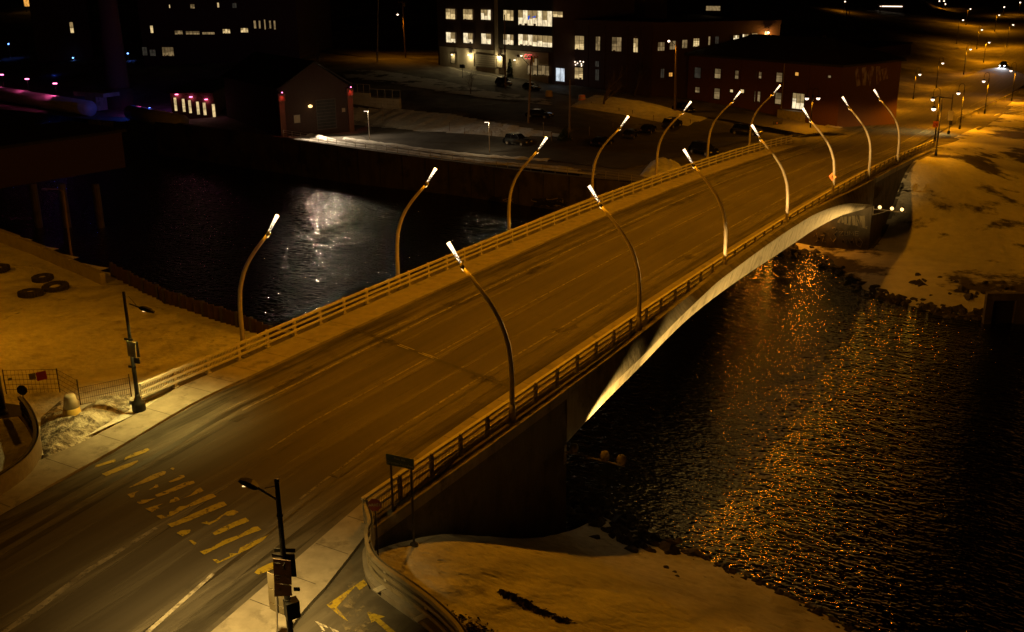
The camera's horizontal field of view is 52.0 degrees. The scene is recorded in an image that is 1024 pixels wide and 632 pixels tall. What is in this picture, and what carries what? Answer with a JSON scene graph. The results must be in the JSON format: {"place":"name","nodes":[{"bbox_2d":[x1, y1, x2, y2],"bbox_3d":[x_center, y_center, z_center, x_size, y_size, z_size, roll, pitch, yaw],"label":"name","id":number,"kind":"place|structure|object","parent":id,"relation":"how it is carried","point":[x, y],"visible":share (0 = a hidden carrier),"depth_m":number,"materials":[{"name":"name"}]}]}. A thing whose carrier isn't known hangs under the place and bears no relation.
{"place":"outdoors","nodes":[
{"label":"outdoors","id":0,"kind":"place"},
{"bbox_2d":[0,403,21,418],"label":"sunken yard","id":1,"kind":"structure","parent":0,"point":[14,410],"depth_m":56.57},
{"bbox_2d":[0,229,105,284],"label":"river parapet","id":2,"kind":"structure","parent":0,"point":[18,242],"depth_m":88.16,"materials":[{"name":"concrete"}]},
{"bbox_2d":[0,238,289,471],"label":"snowfield","id":3,"kind":"structure","parent":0,"point":[77,329],"depth_m":68.98,"materials":[{"name":"white snow"}]},
{"bbox_2d":[0,395,41,495],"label":"curved barrier","id":4,"kind":"object","parent":3,"relation":"on","point":[19,470],"visible":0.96,"depth_m":49.35,"materials":[{"name":"concrete"}]},
{"bbox_2d":[17,288,43,297],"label":"tractor tyre","id":5,"kind":"object","parent":3,"relation":"on","point":[30,292],"visible":1,"depth_m":78.89,"materials":[{"name":"rubber"}]},
{"bbox_2d":[31,273,53,282],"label":"tractor tyre","id":6,"kind":"object","parent":3,"relation":"on","point":[42,278],"visible":1,"depth_m":82.91,"materials":[{"name":"rubber"}]},
{"bbox_2d":[41,280,69,292],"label":"tractor tyre","id":7,"kind":"object","parent":3,"relation":"on","point":[55,286],"visible":0.96,"depth_m":80.71,"materials":[{"name":"rubber"}]},
{"bbox_2d":[2,368,131,404],"bbox_3d":[-24.954,4.031,58.285,7.471,1.962,1.673,3,19,12],"label":"wire fence","id":8,"kind":"object","parent":3,"relation":"on","point":[41,375],"visible":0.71,"depth_m":58.92,"materials":[{"name":"metal"}]},
{"bbox_2d":[40,395,130,458],"bbox_3d":[-23.039,5.321,55.213,6.136,0.722,7.770,10,21,29],"label":"snow heap","id":9,"kind":"object","parent":3,"relation":"on","point":[59,431],"visible":0.75,"depth_m":54.36,"materials":[{"name":"white snow"}]},
{"bbox_2d":[63,393,80,416],"bbox_3d":[-23.066,4.755,54.992,0.940,1.375,0.940,10,21,29],"label":"cone marker","id":10,"kind":"object","parent":9,"relation":"on","point":[71,406],"visible":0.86,"depth_m":54.68,"materials":[{"name":"white plastic"}]},
{"bbox_2d":[293,540,428,631],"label":"parking entrance","id":11,"kind":"object","parent":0,"point":[350,574],"visible":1,"depth_m":38.63,"materials":[{"name":"concrete"}]},
{"bbox_2d":[327,580,366,619],"bbox_3d":[-6.258,10.592,39.367,1.113,0.001,2.716,2,19,9],"label":"parking marking","id":12,"kind":"object","parent":11,"relation":"on","point":[340,598],"visible":1,"depth_m":39.32,"materials":[{"name":"yellow paint"}]},
{"bbox_2d":[368,612,394,631],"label":"parking marking","id":13,"kind":"object","parent":11,"relation":"on","point":[378,620],"visible":1,"depth_m":38.01,"materials":[{"name":"yellow paint"}]},
{"bbox_2d":[0,145,795,514],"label":"sidewalk","id":14,"kind":"structure","parent":0,"point":[56,469],"depth_m":64.19,"materials":[{"name":"concrete"}]},
{"bbox_2d":[122,291,154,412],"bbox_3d":[-19.337,1.907,54.876,1.816,6.617,0.702,1,19,5],"label":"sign post lamp","id":15,"kind":"object","parent":14,"relation":"on","point":[138,404],"visible":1,"depth_m":54.89,"materials":[{"name":"black metal"}]},
{"bbox_2d":[0,321,586,606],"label":"pavement joints","id":16,"kind":"object","parent":14,"relation":"on","point":[234,382],"visible":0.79,"depth_m":52.34,"materials":[{"name":"grey concrete"}]},
{"bbox_2d":[447,604,497,631],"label":"dead grass","id":17,"kind":"structure","parent":0,"point":[474,627],"depth_m":38.91,"materials":[{"name":"brown plant"}]},
{"bbox_2d":[0,109,1023,631],"bbox_3d":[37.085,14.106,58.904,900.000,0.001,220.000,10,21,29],"label":"water","id":18,"kind":"structure","parent":0,"point":[810,433],"depth_m":83.63,"materials":[{"name":"black liquid"}]},
{"bbox_2d":[0,120,126,227],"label":"elevated gallery","id":19,"kind":"object","parent":18,"relation":"in","point":[32,154],"visible":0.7,"depth_m":140.55,"materials":[{"name":"brown"}]},
{"bbox_2d":[109,262,285,338],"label":"sheet pile wall","id":20,"kind":"structure","parent":18,"relation":"in","point":[203,308],"depth_m":75.42,"materials":[{"name":"metal"}]},
{"bbox_2d":[115,140,931,550],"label":"arch bridge","id":21,"kind":"structure","parent":18,"relation":"in","point":[507,480],"depth_m":58.96,"materials":[{"name":"concrete"}]},
{"bbox_2d":[238,214,278,357],"bbox_3d":[-14.784,-1.652,61.413,3.960,9.141,0.500,10,21,29],"label":"bridge lamp","id":22,"kind":"object","parent":21,"relation":"on","point":[240,289],"visible":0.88,"depth_m":62.05,"materials":[{"name":"metal"}]},
{"bbox_2d":[395,168,436,289],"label":"bridge lamp","id":23,"kind":"object","parent":21,"relation":"on","point":[426,184],"visible":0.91,"depth_m":74.80,"materials":[{"name":"metal"}]},
{"bbox_2d":[138,135,792,397],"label":"bridge railing","id":24,"kind":"object","parent":21,"relation":"on","point":[393,281],"visible":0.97,"depth_m":76.03,"materials":[{"name":"metal"}]},
{"bbox_2d":[590,116,628,208],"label":"bridge lamp","id":25,"kind":"object","parent":24,"relation":"attached to","point":[599,152],"visible":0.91,"depth_m":100.31,"materials":[{"name":"metal"}]},
{"bbox_2d":[655,101,691,183],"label":"bridge lamp","id":26,"kind":"object","parent":24,"relation":"attached to","point":[661,138],"visible":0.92,"depth_m":113.37,"materials":[{"name":"metal"}]},
{"bbox_2d":[447,242,518,424],"bbox_3d":[-1.523,0.873,53.300,3.960,9.141,0.500,10,21,29],"label":"bridge lamp","id":27,"kind":"object","parent":21,"relation":"on","point":[512,420],"visible":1,"depth_m":52.70,"materials":[{"name":"metal"}]},
{"bbox_2d":[507,137,547,242],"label":"bridge lamp","id":28,"kind":"object","parent":21,"relation":"on","point":[512,187],"visible":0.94,"depth_m":87.62,"materials":[{"name":"metal"}]},
{"bbox_2d":[563,443,625,466],"bbox_3d":[4.562,7.944,58.061,3.783,1.370,0.543,10,21,29],"label":"floodlight bracket","id":29,"kind":"object","parent":21,"relation":"attached to","point":[604,455],"visible":1,"depth_m":58.07,"materials":[{"name":"metal"}]},
{"bbox_2d":[588,185,641,331],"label":"bridge lamp","id":30,"kind":"object","parent":21,"relation":"on","point":[639,297],"visible":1,"depth_m":65.49,"materials":[{"name":"metal"}]},
{"bbox_2d":[683,149,726,264],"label":"bridge lamp","id":31,"kind":"object","parent":21,"relation":"on","point":[724,260],"visible":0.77,"depth_m":78.29,"materials":[{"name":"metal"}]},
{"bbox_2d":[751,124,788,221],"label":"bridge lamp","id":32,"kind":"object","parent":21,"relation":"on","point":[784,176],"visible":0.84,"depth_m":91.17,"materials":[{"name":"metal"}]},
{"bbox_2d":[802,108,835,197],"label":"bridge lamp","id":33,"kind":"object","parent":21,"relation":"on","point":[831,152],"visible":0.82,"depth_m":104.09,"materials":[{"name":"metal"}]},
{"bbox_2d":[842,97,870,179],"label":"bridge lamp","id":34,"kind":"object","parent":21,"relation":"on","point":[869,141],"visible":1,"depth_m":117.12,"materials":[{"name":"metal"}]},
{"bbox_2d":[0,0,1023,247],"bbox_3d":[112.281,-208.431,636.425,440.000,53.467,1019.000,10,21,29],"label":"ground","id":35,"kind":"structure","parent":0,"point":[930,30],"depth_m":288.27,"materials":[{"name":"white snow"}]},
{"bbox_2d":[0,87,96,115],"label":"penstock pipe","id":36,"kind":"object","parent":35,"relation":"on","point":[58,103],"visible":0.98,"depth_m":212.48,"materials":[{"name":"grey metal"}]},
{"bbox_2d":[29,0,95,62],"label":"tall house","id":37,"kind":"structure","parent":35,"relation":"on","point":[63,30],"depth_m":281.06,"materials":[{"name":"brown brick"}]},
{"bbox_2d":[73,89,119,126],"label":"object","id":38,"kind":"structure","parent":35,"relation":"on","point":[98,98],"depth_m":212.69,"materials":[{"name":"concrete"}]},
{"bbox_2d":[97,0,134,109],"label":"brick chimney","id":39,"kind":"object","parent":35,"relation":"on","point":[115,69],"visible":0.81,"depth_m":211.41,"materials":[{"name":"red brick"}]},
{"bbox_2d":[124,105,188,124],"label":"penstock pipe","id":40,"kind":"object","parent":35,"relation":"on","point":[151,116],"visible":0.87,"depth_m":192.33,"materials":[{"name":"grey metal"}]},
{"bbox_2d":[166,79,225,118],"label":"powerhouse wing","id":41,"kind":"structure","parent":35,"relation":"on","point":[200,98],"depth_m":194.96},
{"bbox_2d":[137,0,332,65],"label":"factory","id":42,"kind":"structure","parent":35,"relation":"on","point":[178,32],"depth_m":257.96,"materials":[{"name":"brown brick"}]},
{"bbox_2d":[220,51,354,136],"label":"powerhouse","id":43,"kind":"structure","parent":35,"relation":"on","point":[273,94],"depth_m":177.15,"materials":[{"name":"brick"}]},
{"bbox_2d":[315,99,336,129],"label":"roller door","id":44,"kind":"structure","parent":43,"relation":"in","point":[325,108],"depth_m":177.10,"materials":[{"name":"grey"}]},
{"bbox_2d":[352,83,400,108],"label":"block wall","id":45,"kind":"structure","parent":35,"relation":"on","point":[363,98],"depth_m":191.76,"materials":[{"name":"concrete"}]},
{"bbox_2d":[155,122,634,209],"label":"retaining wall","id":46,"kind":"structure","parent":35,"relation":"on","point":[334,162],"depth_m":162.64,"materials":[{"name":"concrete"}]},
{"bbox_2d":[283,130,644,182],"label":"river handrail","id":47,"kind":"object","parent":46,"relation":"on","point":[441,154],"visible":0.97,"depth_m":154.50,"materials":[{"name":"metal"}]},
{"bbox_2d":[306,133,581,170],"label":"snow bank","id":48,"kind":"structure","parent":35,"relation":"on","point":[457,158],"depth_m":156.13,"materials":[{"name":"white snow"}]},
{"bbox_2d":[343,137,548,161],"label":"snow bank","id":49,"kind":"structure","parent":35,"relation":"on","point":[457,153],"depth_m":160.10,"materials":[{"name":"white snow"}]},
{"bbox_2d":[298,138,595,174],"bbox_3d":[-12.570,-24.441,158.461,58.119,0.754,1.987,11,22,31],"label":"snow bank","id":50,"kind":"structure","parent":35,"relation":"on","point":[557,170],"depth_m":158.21,"materials":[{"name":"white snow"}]},
{"bbox_2d":[344,70,550,104],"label":"snow strip","id":51,"kind":"object","parent":35,"relation":"on","point":[390,77],"visible":0.93,"depth_m":208.62,"materials":[{"name":"white snow"}]},
{"bbox_2d":[353,107,572,138],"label":"snow slope","id":52,"kind":"structure","parent":35,"relation":"on","point":[413,120],"depth_m":179.07,"materials":[{"name":"white snow"}]},
{"bbox_2d":[517,55,537,122],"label":"utility pole","id":53,"kind":"object","parent":35,"relation":"on","point":[532,59],"visible":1,"depth_m":170.13,"materials":[{"name":"brown wood"}]},
{"bbox_2d":[437,0,634,85],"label":"office block","id":54,"kind":"structure","parent":35,"relation":"on","point":[470,33],"depth_m":221.44,"materials":[{"name":"brown brick"}]},
{"bbox_2d":[474,54,496,67],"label":"garage door","id":55,"kind":"structure","parent":54,"relation":"in","point":[480,60],"depth_m":229.52,"materials":[{"name":"grey metal"}]},
{"bbox_2d":[518,10,552,26],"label":"window","id":56,"kind":"structure","parent":54,"relation":"in","point":[543,18],"depth_m":214.88,"materials":[{"name":"grey glass"}]},
{"bbox_2d":[518,34,552,47],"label":"window","id":57,"kind":"structure","parent":54,"relation":"in","point":[546,41],"depth_m":216.35,"materials":[{"name":"grey glass"}]},
{"bbox_2d":[451,102,638,130],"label":"car park","id":58,"kind":"structure","parent":35,"relation":"on","point":[517,111],"depth_m":179.29,"materials":[{"name":"grey asphalt"}]},
{"bbox_2d":[525,109,553,118],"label":"parked car","id":59,"kind":"object","parent":58,"relation":"on","point":[542,113],"visible":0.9,"depth_m":176.47,"materials":[{"name":"black paint"}]},
{"bbox_2d":[574,18,693,96],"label":"brick block","id":60,"kind":"structure","parent":35,"relation":"on","point":[604,48],"depth_m":211.93,"materials":[{"name":"brown brick"}]},
{"bbox_2d":[571,95,707,125],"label":"snow heap","id":61,"kind":"object","parent":35,"relation":"on","point":[640,109],"visible":0.86,"depth_m":188.01,"materials":[{"name":"white snow"}]},
{"bbox_2d":[634,0,666,18],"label":"building","id":62,"kind":"structure","parent":35,"relation":"on","point":[650,8],"depth_m":319.93,"materials":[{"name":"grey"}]},
{"bbox_2d":[641,157,681,176],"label":"snow heap","id":63,"kind":"object","parent":35,"relation":"on","point":[665,164],"visible":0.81,"depth_m":142.40,"materials":[{"name":"white snow"}]},
{"bbox_2d":[651,18,780,96],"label":"brick wing","id":64,"kind":"structure","parent":35,"relation":"on","point":[692,35],"depth_m":207.47,"materials":[{"name":"red brick"}]},
{"bbox_2d":[703,3,733,15],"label":"building","id":65,"kind":"structure","parent":35,"relation":"on","point":[719,9],"depth_m":343.96,"materials":[{"name":"brown brick"}]},
{"bbox_2d":[684,34,906,126],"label":"corner building","id":66,"kind":"structure","parent":35,"relation":"on","point":[756,70],"depth_m":189.64,"materials":[{"name":"red brick"}]},
{"bbox_2d":[853,41,912,55],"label":"shed","id":67,"kind":"structure","parent":35,"relation":"on","point":[897,48],"depth_m":317.11,"materials":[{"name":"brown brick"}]},
{"bbox_2d":[876,3,910,11],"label":"building","id":68,"kind":"structure","parent":35,"relation":"on","point":[897,7],"depth_m":469.44,"materials":[{"name":"brown brick"}]},
{"bbox_2d":[0,9,1023,631],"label":"road","id":69,"kind":"structure","parent":0,"point":[344,493],"depth_m":57.67,"materials":[{"name":"grey asphalt"}]},
{"bbox_2d":[145,573,214,631],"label":"road marking","id":70,"kind":"object","parent":69,"relation":"on","point":[171,610],"visible":1,"depth_m":39.01,"materials":[{"name":"white paint"}]},
{"bbox_2d":[168,502,225,526],"bbox_3d":[-13.576,8.568,45.454,0.471,0.001,2.726,16,25,41],"label":"crosswalk bar","id":71,"kind":"object","parent":69,"relation":"on","point":[204,511],"visible":1,"depth_m":45.50,"materials":[{"name":"yellow paint"}]},
{"bbox_2d":[200,526,260,553],"bbox_3d":[-11.608,9.238,43.389,0.453,0.001,2.738,17,25,41],"label":"crosswalk bar","id":72,"kind":"object","parent":69,"relation":"on","point":[245,533],"visible":1,"depth_m":43.40,"materials":[{"name":"yellow paint"}]},
{"bbox_2d":[213,535,267,562],"bbox_3d":[-10.916,9.456,42.715,0.418,0.001,2.667,16,25,41],"label":"crosswalk bar","id":73,"kind":"object","parent":69,"relation":"on","point":[245,548],"visible":1,"depth_m":42.79,"materials":[{"name":"yellow paint"}]},
{"bbox_2d":[0,151,782,515],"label":"road seam","id":74,"kind":"object","parent":69,"relation":"on","point":[358,329],"visible":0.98,"depth_m":66.64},
{"bbox_2d":[0,153,797,549],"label":"road seam","id":75,"kind":"object","parent":69,"relation":"on","point":[74,503],"visible":0.98,"depth_m":58.15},
{"bbox_2d":[21,126,861,518],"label":"road grime","id":76,"kind":"object","parent":69,"relation":"on","point":[307,358],"visible":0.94,"depth_m":62.53,"materials":[{"name":"brown"}]},
{"bbox_2d":[37,137,849,535],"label":"road grime","id":77,"kind":"object","parent":69,"relation":"on","point":[449,311],"visible":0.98,"depth_m":71.54,"materials":[{"name":"brown"}]},
{"bbox_2d":[0,129,896,628],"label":"road dust","id":78,"kind":"object","parent":69,"relation":"on","point":[110,565],"visible":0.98,"depth_m":45.05,"materials":[{"name":"grey"}]},
{"bbox_2d":[1,527,157,631],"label":"road marking","id":79,"kind":"object","parent":78,"relation":"on","point":[38,607],"visible":1,"depth_m":40.29,"materials":[{"name":"paint"}]},
{"bbox_2d":[267,154,836,449],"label":"road marking","id":80,"kind":"object","parent":78,"relation":"on","point":[486,326],"visible":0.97,"depth_m":66.27,"materials":[{"name":"white paint"}]},
{"bbox_2d":[41,131,869,555],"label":"road dust","id":81,"kind":"object","parent":69,"relation":"on","point":[523,281],"visible":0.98,"depth_m":84.88,"materials":[{"name":"brown"}]},
{"bbox_2d":[85,125,878,499],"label":"road salt","id":82,"kind":"object","parent":69,"relation":"on","point":[427,319],"visible":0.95,"depth_m":68.31,"materials":[{"name":"grey"}]},
{"bbox_2d":[143,158,871,631],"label":"road marking","id":83,"kind":"object","parent":69,"relation":"on","point":[231,562],"visible":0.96,"depth_m":55.22,"materials":[{"name":"white paint"}]},
{"bbox_2d":[243,152,803,409],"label":"road marking","id":84,"kind":"object","parent":69,"relation":"on","point":[460,302],"visible":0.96,"depth_m":70.85,"materials":[{"name":"white paint"}]},
{"bbox_2d":[132,128,930,631],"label":"road salt","id":85,"kind":"object","parent":69,"relation":"on","point":[148,624],"visible":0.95,"depth_m":48.98,"materials":[{"name":"grey"}]},
{"bbox_2d":[148,128,914,564],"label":"road dust","id":86,"kind":"object","parent":69,"relation":"on","point":[394,408],"visible":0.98,"depth_m":54.23,"materials":[{"name":"brown"}]},
{"bbox_2d":[206,128,944,618],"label":"road grime","id":87,"kind":"object","parent":69,"relation":"on","point":[238,598],"visible":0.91,"depth_m":41.79,"materials":[{"name":"brown"}]},
{"bbox_2d":[299,157,868,498],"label":"road marking","id":88,"kind":"object","parent":69,"relation":"on","point":[325,479],"visible":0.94,"depth_m":61.26,"materials":[{"name":"white paint"}]},
{"bbox_2d":[497,589,577,623],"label":"dead grass","id":89,"kind":"structure","parent":0,"point":[522,602],"depth_m":41.29,"materials":[{"name":"brown plant"}]},
{"bbox_2d":[211,149,914,631],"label":"sidewalk","id":90,"kind":"structure","parent":0,"point":[319,567],"depth_m":43.48,"materials":[{"name":"concrete"}]},
{"bbox_2d":[238,478,300,631],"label":"sign post lamp","id":91,"kind":"object","parent":90,"relation":"on","point":[284,568],"visible":1,"depth_m":34.19,"materials":[{"name":"black metal"}]},
{"bbox_2d":[267,572,283,631],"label":"sign post","id":92,"kind":"object","parent":90,"relation":"on","point":[275,603],"visible":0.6,"depth_m":36.04,"materials":[{"name":"metal"}]},
{"bbox_2d":[361,139,934,522],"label":"bridge railing","id":93,"kind":"object","parent":90,"relation":"on","point":[551,383],"visible":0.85,"depth_m":58.64,"materials":[{"name":"metal"}]},
{"bbox_2d":[874,89,899,164],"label":"bridge lamp","id":94,"kind":"object","parent":93,"relation":"attached to","point":[898,130],"visible":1,"depth_m":130.19,"materials":[{"name":"metal"}]},
{"bbox_2d":[354,120,791,168],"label":"car park","id":95,"kind":"structure","parent":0,"point":[626,153],"depth_m":163.64,"materials":[{"name":"grey asphalt"}]},
{"bbox_2d":[502,132,532,145],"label":"parked car","id":96,"kind":"object","parent":95,"relation":"on","point":[520,139],"visible":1,"depth_m":162.19,"materials":[{"name":"grey paint"}]},
{"bbox_2d":[590,136,613,146],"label":"parked car","id":97,"kind":"object","parent":95,"relation":"on","point":[600,141],"visible":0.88,"depth_m":158.92,"materials":[{"name":"black paint"}]},
{"bbox_2d":[688,141,718,156],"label":"parked car","id":98,"kind":"object","parent":95,"relation":"on","point":[699,147],"visible":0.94,"depth_m":152.17,"materials":[{"name":"black paint"}]},
{"bbox_2d":[730,123,762,135],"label":"parked car","id":99,"kind":"object","parent":95,"relation":"on","point":[740,128],"visible":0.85,"depth_m":168.63,"materials":[{"name":"grey paint"}]},
{"bbox_2d":[321,46,845,133],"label":"side street","id":100,"kind":"structure","parent":0,"point":[788,125],"depth_m":202.89,"materials":[{"name":"grey asphalt"}]},
{"bbox_2d":[375,512,856,631],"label":"riverbank","id":101,"kind":"structure","parent":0,"point":[605,582],"depth_m":46.41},
{"bbox_2d":[368,499,381,555],"bbox_3d":[-5.566,8.741,43.041,0.556,2.818,0.115,1,19,5],"label":"stop sign","id":102,"kind":"object","parent":101,"relation":"on","point":[374,505],"visible":0.98,"depth_m":42.69,"materials":[{"name":"red metal"}]},
{"bbox_2d":[386,453,418,546],"bbox_3d":[-4.702,7.927,44.943,1.391,4.268,0.391,8,20,23],"label":"name sign","id":103,"kind":"object","parent":101,"relation":"on","point":[399,461],"visible":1,"depth_m":44.51,"materials":[{"name":"green"}]},
{"bbox_2d":[362,500,466,631],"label":"curved barrier","id":104,"kind":"object","parent":101,"relation":"on","point":[412,600],"visible":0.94,"depth_m":38.72,"materials":[{"name":"concrete"}]},
{"bbox_2d":[566,485,700,556],"bbox_3d":[6.507,12.298,64.545,11.903,1.888,8.963,10,21,29],"label":"riprap","id":105,"kind":"object","parent":101,"relation":"on","point":[620,527],"visible":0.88,"depth_m":63.13,"materials":[{"name":"grey stone"}]},
{"bbox_2d":[658,541,864,631],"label":"riprap","id":106,"kind":"object","parent":101,"relation":"on","point":[819,611],"visible":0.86,"depth_m":57.09,"materials":[{"name":"grey stone"}]},
{"bbox_2d":[796,98,1023,316],"bbox_3d":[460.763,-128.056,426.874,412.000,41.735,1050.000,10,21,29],"label":"riverbank","id":107,"kind":"structure","parent":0,"point":[961,201],"depth_m":125.63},
{"bbox_2d":[778,244,1006,323],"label":"riprap","id":108,"kind":"object","parent":107,"relation":"on","point":[933,308],"visible":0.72,"depth_m":105.53,"materials":[{"name":"grey stone"}]},
{"bbox_2d":[908,273,1013,299],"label":"riprap","id":109,"kind":"object","parent":107,"relation":"on","point":[967,295],"visible":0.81,"depth_m":106.54,"materials":[{"name":"grey stone"}]},
{"bbox_2d":[982,292,1023,323],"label":"outfall headwall","id":110,"kind":"object","parent":107,"relation":"on","point":[1003,307],"visible":1,"depth_m":98.25,"materials":[{"name":"concrete"}]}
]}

